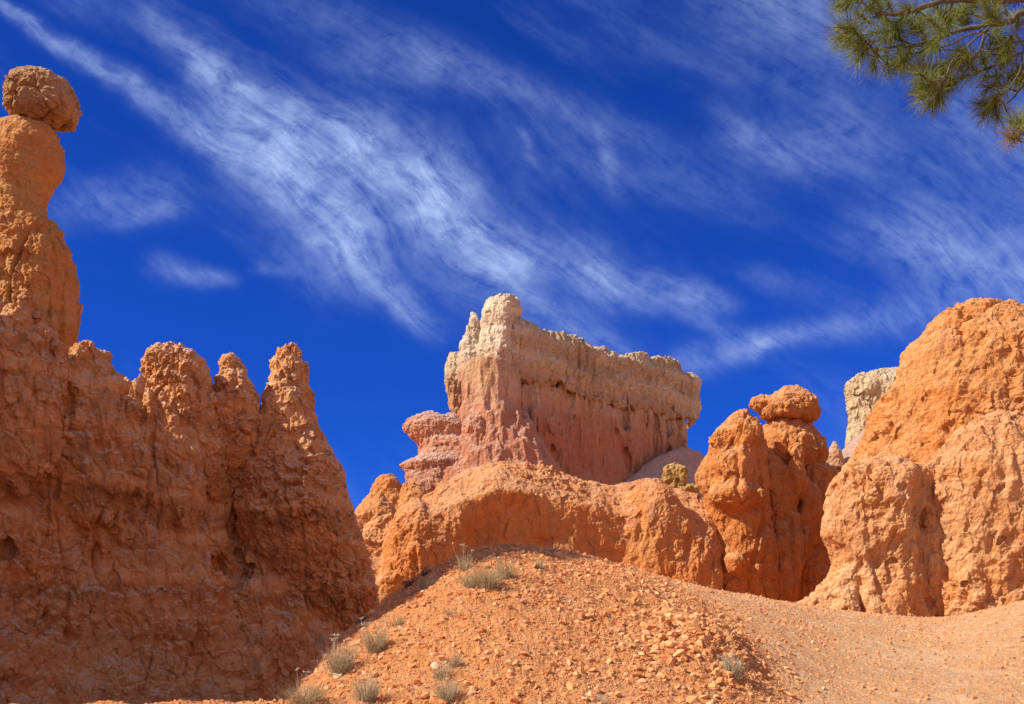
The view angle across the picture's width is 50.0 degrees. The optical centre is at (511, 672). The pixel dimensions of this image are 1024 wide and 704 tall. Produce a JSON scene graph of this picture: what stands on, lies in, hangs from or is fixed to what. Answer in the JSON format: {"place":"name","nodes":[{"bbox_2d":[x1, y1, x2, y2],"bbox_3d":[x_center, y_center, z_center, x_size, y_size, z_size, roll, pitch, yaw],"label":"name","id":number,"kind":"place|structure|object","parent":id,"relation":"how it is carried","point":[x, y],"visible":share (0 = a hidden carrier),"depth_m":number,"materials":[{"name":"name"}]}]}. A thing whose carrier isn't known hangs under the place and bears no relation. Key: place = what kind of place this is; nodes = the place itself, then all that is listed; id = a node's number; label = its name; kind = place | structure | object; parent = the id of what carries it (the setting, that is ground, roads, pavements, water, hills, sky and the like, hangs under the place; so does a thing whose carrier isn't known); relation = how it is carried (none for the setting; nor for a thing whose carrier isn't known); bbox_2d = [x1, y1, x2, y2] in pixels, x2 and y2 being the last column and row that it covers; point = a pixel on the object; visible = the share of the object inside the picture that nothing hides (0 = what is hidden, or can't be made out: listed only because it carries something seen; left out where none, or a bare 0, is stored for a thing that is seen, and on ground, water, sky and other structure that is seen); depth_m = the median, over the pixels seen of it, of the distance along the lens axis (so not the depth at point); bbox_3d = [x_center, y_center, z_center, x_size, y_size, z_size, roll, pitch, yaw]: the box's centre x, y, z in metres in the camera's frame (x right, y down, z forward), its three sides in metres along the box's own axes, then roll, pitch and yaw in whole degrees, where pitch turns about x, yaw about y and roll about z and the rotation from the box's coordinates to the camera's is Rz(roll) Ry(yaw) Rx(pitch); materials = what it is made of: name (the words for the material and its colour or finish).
{"place":"outdoors","nodes":[
{"label":"outdoors","id":0,"kind":"place"},
{"bbox_2d":[0,65,82,346],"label":"hoodoo","id":1,"kind":"object","parent":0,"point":[41,105],"visible":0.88,"depth_m":30.75,"materials":[{"name":"orange stone"}]},
{"bbox_2d":[0,0,1023,509],"label":"sky","id":2,"kind":"structure","parent":0,"point":[700,184],"materials":[{"name":"blue"}]},
{"bbox_2d":[10,542,1023,703],"bbox_3d":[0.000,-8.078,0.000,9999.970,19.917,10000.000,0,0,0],"label":"ground","id":3,"kind":"structure","parent":0,"point":[926,674],"depth_m":9.63,"materials":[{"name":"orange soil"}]},
{"bbox_2d":[0,288,380,703],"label":"rock wall","id":4,"kind":"structure","parent":3,"relation":"on","point":[176,523],"depth_m":27.49,"materials":[{"name":"orange stone"}]},
{"bbox_2d":[274,668,332,703],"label":"dry tuft","id":5,"kind":"object","parent":3,"relation":"on","point":[300,698],"visible":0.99,"depth_m":7.87,"materials":[{"name":"plant"}]},
{"bbox_2d":[311,630,326,653],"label":"dry weed","id":6,"kind":"object","parent":3,"relation":"on","point":[317,644],"visible":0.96,"depth_m":10.55,"materials":[{"name":"brown plant"}]},
{"bbox_2d":[317,633,362,676],"bbox_3d":[-1.360,-0.127,8.738,0.370,0.378,0.373,0,0,0],"label":"dry tuft","id":7,"kind":"object","parent":3,"relation":"on","point":[343,660],"visible":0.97,"depth_m":8.70,"materials":[{"name":"grey plant"}]},
{"bbox_2d":[353,613,368,623],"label":"dry tuft","id":8,"kind":"object","parent":3,"relation":"on","point":[362,620],"visible":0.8,"depth_m":10.57,"materials":[{"name":"plant"}]},
{"bbox_2d":[349,673,386,702],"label":"dry tuft","id":9,"kind":"object","parent":3,"relation":"on","point":[368,696],"visible":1,"depth_m":7.89,"materials":[{"name":"grey plant"}]},
{"bbox_2d":[355,510,393,579],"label":"rock slope","id":10,"kind":"structure","parent":3,"relation":"on","point":[374,526],"depth_m":65.16,"materials":[{"name":"orange stone"}]},
{"bbox_2d":[356,616,394,654],"bbox_3d":[-1.124,-0.295,9.009,0.336,0.331,0.322,0,0,0],"label":"dry tuft","id":11,"kind":"object","parent":3,"relation":"on","point":[378,645],"visible":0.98,"depth_m":8.97,"materials":[{"name":"plant"}]},
{"bbox_2d":[354,473,429,514],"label":"rock outcrop","id":12,"kind":"object","parent":3,"relation":"on","point":[388,493],"visible":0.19,"depth_m":92.69,"materials":[{"name":"orange stone"}]},
{"bbox_2d":[391,613,404,626],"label":"dry tuft","id":13,"kind":"object","parent":3,"relation":"on","point":[398,622],"visible":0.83,"depth_m":9.49,"materials":[{"name":"plant"}]},
{"bbox_2d":[399,574,419,587],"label":"dry tuft","id":14,"kind":"object","parent":3,"relation":"on","point":[410,582],"visible":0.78,"depth_m":11.04,"materials":[{"name":"plant"}]},
{"bbox_2d":[412,575,436,591],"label":"dry tuft","id":15,"kind":"object","parent":3,"relation":"on","point":[426,584],"visible":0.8,"depth_m":10.39,"materials":[{"name":"plant"}]},
{"bbox_2d":[419,565,431,575],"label":"dry tuft","id":16,"kind":"object","parent":3,"relation":"on","point":[425,573],"visible":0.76,"depth_m":11.28,"materials":[{"name":"plant"}]},
{"bbox_2d":[427,661,454,680],"bbox_3d":[-0.527,-0.016,8.161,0.206,0.208,0.227,0,0,0],"label":"dry tuft","id":17,"kind":"object","parent":3,"relation":"on","point":[441,675],"visible":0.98,"depth_m":8.14,"materials":[{"name":"grey plant"}]},
{"bbox_2d":[429,674,461,703],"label":"dry tuft","id":18,"kind":"object","parent":3,"relation":"on","point":[444,693],"visible":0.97,"depth_m":7.77,"materials":[{"name":"grey plant"}]},
{"bbox_2d":[441,605,457,615],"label":"dry tuft","id":19,"kind":"object","parent":3,"relation":"on","point":[451,613],"visible":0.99,"depth_m":9.30,"materials":[{"name":"plant"}]},
{"bbox_2d":[445,653,464,667],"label":"dry tuft","id":20,"kind":"object","parent":3,"relation":"on","point":[456,662],"visible":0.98,"depth_m":8.27,"materials":[{"name":"plant"}]},
{"bbox_2d":[452,542,475,571],"bbox_3d":[-0.447,-1.093,10.536,0.265,0.310,0.236,0,0,0],"label":"dry tuft","id":21,"kind":"object","parent":3,"relation":"on","point":[462,567],"visible":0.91,"depth_m":10.49,"materials":[{"name":"plant"}]},
{"bbox_2d":[456,561,481,588],"bbox_3d":[-0.364,-0.867,9.937,0.285,0.262,0.286,0,0,-33],"label":"dry tuft","id":22,"kind":"object","parent":3,"relation":"on","point":[467,581],"visible":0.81,"depth_m":9.90,"materials":[{"name":"plant"}]},
{"bbox_2d":[467,556,510,589],"bbox_3d":[-0.208,-0.885,9.840,0.403,0.344,0.398,0,0,0],"label":"dry tuft","id":23,"kind":"object","parent":3,"relation":"on","point":[486,582],"visible":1,"depth_m":9.80,"materials":[{"name":"plant"}]},
{"bbox_2d":[492,558,518,578],"bbox_3d":[-0.063,-0.960,10.174,0.264,0.255,0.266,0,0,-26],"label":"dry tuft","id":24,"kind":"object","parent":3,"relation":"on","point":[507,573],"visible":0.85,"depth_m":10.16,"materials":[{"name":"plant"}]},
{"bbox_2d":[534,560,547,569],"bbox_3d":[0.281,-1.058,10.809,0.198,0.135,0.174,0,0,39],"label":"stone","id":25,"kind":"object","parent":3,"relation":"on","point":[542,566],"visible":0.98,"depth_m":10.78,"materials":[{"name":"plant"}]},
{"bbox_2d":[375,461,723,603],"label":"rock ridge","id":26,"kind":"object","parent":3,"relation":"on","point":[658,526],"visible":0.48,"depth_m":43.95,"materials":[{"name":"orange stone"}]},
{"bbox_2d":[556,631,564,635],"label":"stone","id":27,"kind":"object","parent":3,"relation":"on","point":[559,633],"visible":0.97,"depth_m":8.93,"materials":[{"name":"orange stone"}]},
{"bbox_2d":[573,670,579,677],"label":"stone","id":28,"kind":"object","parent":3,"relation":"on","point":[576,673],"visible":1,"depth_m":8.14,"materials":[{"name":"orange stone"}]},
{"bbox_2d":[577,612,584,616],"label":"stone","id":29,"kind":"object","parent":3,"relation":"on","point":[580,614],"visible":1,"depth_m":9.36,"materials":[{"name":"orange stone"}]},
{"bbox_2d":[579,647,587,651],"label":"stone","id":30,"kind":"object","parent":3,"relation":"on","point":[583,649],"visible":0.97,"depth_m":8.66,"materials":[{"name":"orange stone"}]},
{"bbox_2d":[584,665,594,670],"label":"stone","id":31,"kind":"object","parent":3,"relation":"on","point":[587,667],"visible":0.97,"depth_m":8.32,"materials":[{"name":"orange stone"}]},
{"bbox_2d":[585,638,594,642],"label":"stone","id":32,"kind":"object","parent":3,"relation":"on","point":[589,640],"visible":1,"depth_m":8.85,"materials":[{"name":"orange stone"}]},
{"bbox_2d":[589,692,609,703],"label":"dry tuft","id":33,"kind":"object","parent":3,"relation":"on","point":[597,697],"visible":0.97,"depth_m":7.77,"materials":[{"name":"grey plant"}]},
{"bbox_2d":[618,642,627,646],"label":"stone","id":34,"kind":"object","parent":3,"relation":"on","point":[622,644],"visible":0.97,"depth_m":8.88,"materials":[{"name":"orange stone"}]},
{"bbox_2d":[622,582,629,586],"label":"stone","id":35,"kind":"object","parent":3,"relation":"on","point":[626,584],"visible":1,"depth_m":10.90,"materials":[{"name":"orange stone"}]},
{"bbox_2d":[632,671,641,676],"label":"stone","id":36,"kind":"object","parent":3,"relation":"on","point":[637,674],"visible":1,"depth_m":8.24,"materials":[{"name":"orange stone"}]},
{"bbox_2d":[634,666,642,670],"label":"stone","id":37,"kind":"object","parent":3,"relation":"on","point":[639,668],"visible":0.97,"depth_m":8.40,"materials":[{"name":"orange stone"}]},
{"bbox_2d":[637,678,646,683],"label":"stone","id":38,"kind":"object","parent":3,"relation":"on","point":[641,680],"visible":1,"depth_m":8.15,"materials":[{"name":"orange stone"}]},
{"bbox_2d":[637,686,646,689],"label":"stone","id":39,"kind":"object","parent":3,"relation":"on","point":[642,688],"visible":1,"depth_m":8.04,"materials":[{"name":"orange stone"}]},
{"bbox_2d":[638,608,646,615],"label":"stone","id":40,"kind":"object","parent":3,"relation":"on","point":[643,611],"visible":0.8,"depth_m":9.92,"materials":[{"name":"orange stone"}]},
{"bbox_2d":[641,634,647,641],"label":"stone","id":41,"kind":"object","parent":3,"relation":"on","point":[644,638],"visible":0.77,"depth_m":9.12,"materials":[{"name":"orange stone"}]},
{"bbox_2d":[640,621,648,626],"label":"stone","id":42,"kind":"object","parent":3,"relation":"on","point":[643,624],"visible":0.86,"depth_m":9.52,"materials":[{"name":"orange stone"}]},
{"bbox_2d":[642,629,650,634],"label":"stone","id":43,"kind":"object","parent":3,"relation":"on","point":[645,632],"visible":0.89,"depth_m":9.23,"materials":[{"name":"stone"}]},
{"bbox_2d":[645,626,655,629],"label":"stone","id":44,"kind":"object","parent":3,"relation":"on","point":[650,627],"visible":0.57,"depth_m":9.35,"materials":[{"name":"orange stone"}]},
{"bbox_2d":[650,644,659,651],"bbox_3d":[1.160,-0.176,8.901,0.070,0.085,0.078,27,48,26],"label":"stone","id":45,"kind":"object","parent":3,"relation":"on","point":[655,647],"visible":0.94,"depth_m":8.88,"materials":[{"name":"beige stone"}]},
{"bbox_2d":[652,650,663,653],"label":"stone","id":46,"kind":"object","parent":3,"relation":"on","point":[655,651],"visible":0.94,"depth_m":8.87,"materials":[{"name":"orange stone"}]},
{"bbox_2d":[656,672,666,679],"bbox_3d":[1.148,0.037,8.336,0.104,0.054,0.084,32,-13,27],"label":"stone","id":47,"kind":"object","parent":3,"relation":"on","point":[661,675],"visible":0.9,"depth_m":8.30,"materials":[{"name":"orange stone"}]},
{"bbox_2d":[659,616,664,622],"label":"stone","id":48,"kind":"object","parent":3,"relation":"on","point":[661,618],"visible":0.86,"depth_m":9.46,"materials":[{"name":"orange stone"}]},
{"bbox_2d":[657,633,667,640],"bbox_3d":[1.261,-0.280,9.175,0.087,0.054,0.128,5,-31,34],"label":"stone","id":49,"kind":"object","parent":3,"relation":"on","point":[662,636],"visible":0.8,"depth_m":9.14,"materials":[{"name":"orange stone"}]},
{"bbox_2d":[664,640,672,647],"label":"stone","id":50,"kind":"object","parent":3,"relation":"on","point":[668,642],"visible":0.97,"depth_m":8.95,"materials":[{"name":"stone"}]},
{"bbox_2d":[666,642,676,647],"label":"stone","id":51,"kind":"object","parent":3,"relation":"on","point":[671,645],"visible":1,"depth_m":8.93,"materials":[{"name":"orange stone"}]},
{"bbox_2d":[669,658,675,666],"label":"stone","id":52,"kind":"object","parent":3,"relation":"on","point":[672,662],"visible":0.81,"depth_m":8.64,"materials":[{"name":"orange stone"}]},
{"bbox_2d":[667,631,679,637],"bbox_3d":[1.344,-0.322,9.217,0.089,0.058,0.100,18,18,38],"label":"stone","id":53,"kind":"object","parent":3,"relation":"on","point":[671,633],"visible":0.97,"depth_m":9.19,"materials":[{"name":"stone"}]},
{"bbox_2d":[673,621,682,625],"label":"stone","id":54,"kind":"object","parent":3,"relation":"on","point":[680,623],"visible":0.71,"depth_m":9.53,"materials":[{"name":"orange stone"}]},
{"bbox_2d":[673,696,684,701],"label":"stone","id":55,"kind":"object","parent":3,"relation":"on","point":[680,697],"visible":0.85,"depth_m":7.92,"materials":[{"name":"orange stone"}]},
{"bbox_2d":[673,649,686,655],"bbox_3d":[1.344,-0.158,8.810,0.114,0.064,0.091,0,0,39],"label":"stone","id":56,"kind":"object","parent":3,"relation":"on","point":[679,652],"visible":0.97,"depth_m":8.78,"materials":[{"name":"stone"}]},
{"bbox_2d":[661,462,699,492],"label":"rock","id":57,"kind":"object","parent":3,"relation":"on","point":[674,474],"visible":0.44,"depth_m":58.67,"materials":[{"name":"beige stone"}]},
{"bbox_2d":[677,644,687,650],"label":"stone","id":58,"kind":"object","parent":3,"relation":"on","point":[680,646],"visible":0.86,"depth_m":8.89,"materials":[{"name":"orange stone"}]},
{"bbox_2d":[680,654,687,660],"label":"stone","id":59,"kind":"object","parent":3,"relation":"on","point":[684,657],"visible":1,"depth_m":8.74,"materials":[{"name":"orange stone"}]},
{"bbox_2d":[686,695,697,703],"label":"stone","id":60,"kind":"object","parent":3,"relation":"on","point":[692,699],"visible":1,"depth_m":7.93,"materials":[{"name":"orange stone"}]},
{"bbox_2d":[689,645,698,651],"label":"stone","id":61,"kind":"object","parent":3,"relation":"on","point":[694,649],"visible":0.97,"depth_m":8.87,"materials":[{"name":"orange stone"}]},
{"bbox_2d":[692,622,702,631],"bbox_3d":[1.577,-0.366,9.341,0.076,0.127,0.110,-44,-1,34],"label":"stone","id":62,"kind":"object","parent":3,"relation":"on","point":[695,626],"visible":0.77,"depth_m":9.30,"materials":[{"name":"orange stone"}]},
{"bbox_2d":[695,639,702,646],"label":"stone","id":63,"kind":"object","parent":3,"relation":"on","point":[698,641],"visible":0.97,"depth_m":9.00,"materials":[{"name":"orange stone"}]},
{"bbox_2d":[699,694,709,698],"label":"stone","id":64,"kind":"object","parent":3,"relation":"on","point":[706,696],"visible":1,"depth_m":8.06,"materials":[{"name":"orange stone"}]},
{"bbox_2d":[699,674,709,678],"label":"stone","id":65,"kind":"object","parent":3,"relation":"on","point":[703,676],"visible":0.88,"depth_m":8.56,"materials":[{"name":"orange stone"}]},
{"bbox_2d":[702,635,709,640],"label":"stone","id":66,"kind":"object","parent":3,"relation":"on","point":[706,637],"visible":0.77,"depth_m":9.11,"materials":[{"name":"orange stone"}]},
{"bbox_2d":[708,682,717,688],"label":"stone","id":67,"kind":"object","parent":3,"relation":"on","point":[712,685],"visible":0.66,"depth_m":8.39,"materials":[{"name":"orange stone"}]},
{"bbox_2d":[713,669,719,676],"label":"stone","id":68,"kind":"object","parent":3,"relation":"on","point":[716,672],"visible":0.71,"depth_m":8.65,"materials":[{"name":"orange stone"}]},
{"bbox_2d":[712,667,723,675],"bbox_3d":[1.648,-0.011,8.721,0.118,0.061,0.096,-10,35,-32],"label":"stone","id":69,"kind":"object","parent":3,"relation":"on","point":[721,670],"visible":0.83,"depth_m":8.69,"materials":[{"name":"orange stone"}]},
{"bbox_2d":[716,677,724,683],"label":"stone","id":70,"kind":"object","parent":3,"relation":"on","point":[719,680],"visible":0.91,"depth_m":8.48,"materials":[{"name":"orange stone"}]},
{"bbox_2d":[721,690,730,697],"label":"stone","id":71,"kind":"object","parent":3,"relation":"on","point":[726,693],"visible":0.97,"depth_m":8.23,"materials":[{"name":"orange stone"}]},
{"bbox_2d":[726,671,732,676],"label":"stone","id":72,"kind":"object","parent":3,"relation":"on","point":[729,674],"visible":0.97,"depth_m":8.66,"materials":[{"name":"orange stone"}]},
{"bbox_2d":[727,678,732,684],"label":"stone","id":73,"kind":"object","parent":3,"relation":"on","point":[729,680],"visible":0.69,"depth_m":8.57,"materials":[{"name":"orange stone"}]},
{"bbox_2d":[714,652,748,680],"bbox_3d":[1.752,-0.054,8.759,0.268,0.264,0.255,0,0,0],"label":"dry tuft","id":74,"kind":"object","parent":3,"relation":"on","point":[728,666],"visible":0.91,"depth_m":8.73,"materials":[{"name":"grey plant"}]},
{"bbox_2d":[695,408,778,599],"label":"hoodoo","id":75,"kind":"object","parent":3,"relation":"on","point":[732,479],"visible":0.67,"depth_m":44.90,"materials":[{"name":"orange stone"}]},
{"bbox_2d":[736,650,744,657],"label":"stone","id":76,"kind":"object","parent":3,"relation":"on","point":[741,653],"visible":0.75,"depth_m":9.11,"materials":[{"name":"orange stone"}]},
{"bbox_2d":[787,693,796,697],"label":"stone","id":77,"kind":"object","parent":3,"relation":"on","point":[793,695],"visible":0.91,"depth_m":8.96,"materials":[{"name":"orange stone"}]},
{"bbox_2d":[748,384,839,602],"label":"hoodoo","id":78,"kind":"object","parent":3,"relation":"on","point":[803,473],"visible":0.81,"depth_m":46.53,"materials":[{"name":"orange stone"}]},
{"bbox_2d":[830,367,897,563],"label":"rock pillar","id":79,"kind":"object","parent":3,"relation":"on","point":[863,392],"visible":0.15,"depth_m":125.57,"materials":[{"name":"white stone"}]},
{"bbox_2d":[797,297,1023,616],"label":"rock dome","id":80,"kind":"object","parent":3,"relation":"on","point":[923,509],"visible":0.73,"depth_m":35.23,"materials":[{"name":"orange stone"}]},
{"bbox_2d":[399,293,704,497],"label":"butte","id":81,"kind":"object","parent":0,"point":[519,389],"visible":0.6,"depth_m":106.23,"materials":[{"name":"stone"}]},
{"bbox_2d":[826,441,844,467],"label":"rock","id":82,"kind":"object","parent":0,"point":[835,458],"visible":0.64,"depth_m":122.36,"materials":[{"name":"beige stone"}]},
{"bbox_2d":[822,0,1023,159],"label":"pine tree","id":83,"kind":"object","parent":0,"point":[862,46],"visible":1,"depth_m":6.35,"materials":[{"name":"green plant"}]}
]}

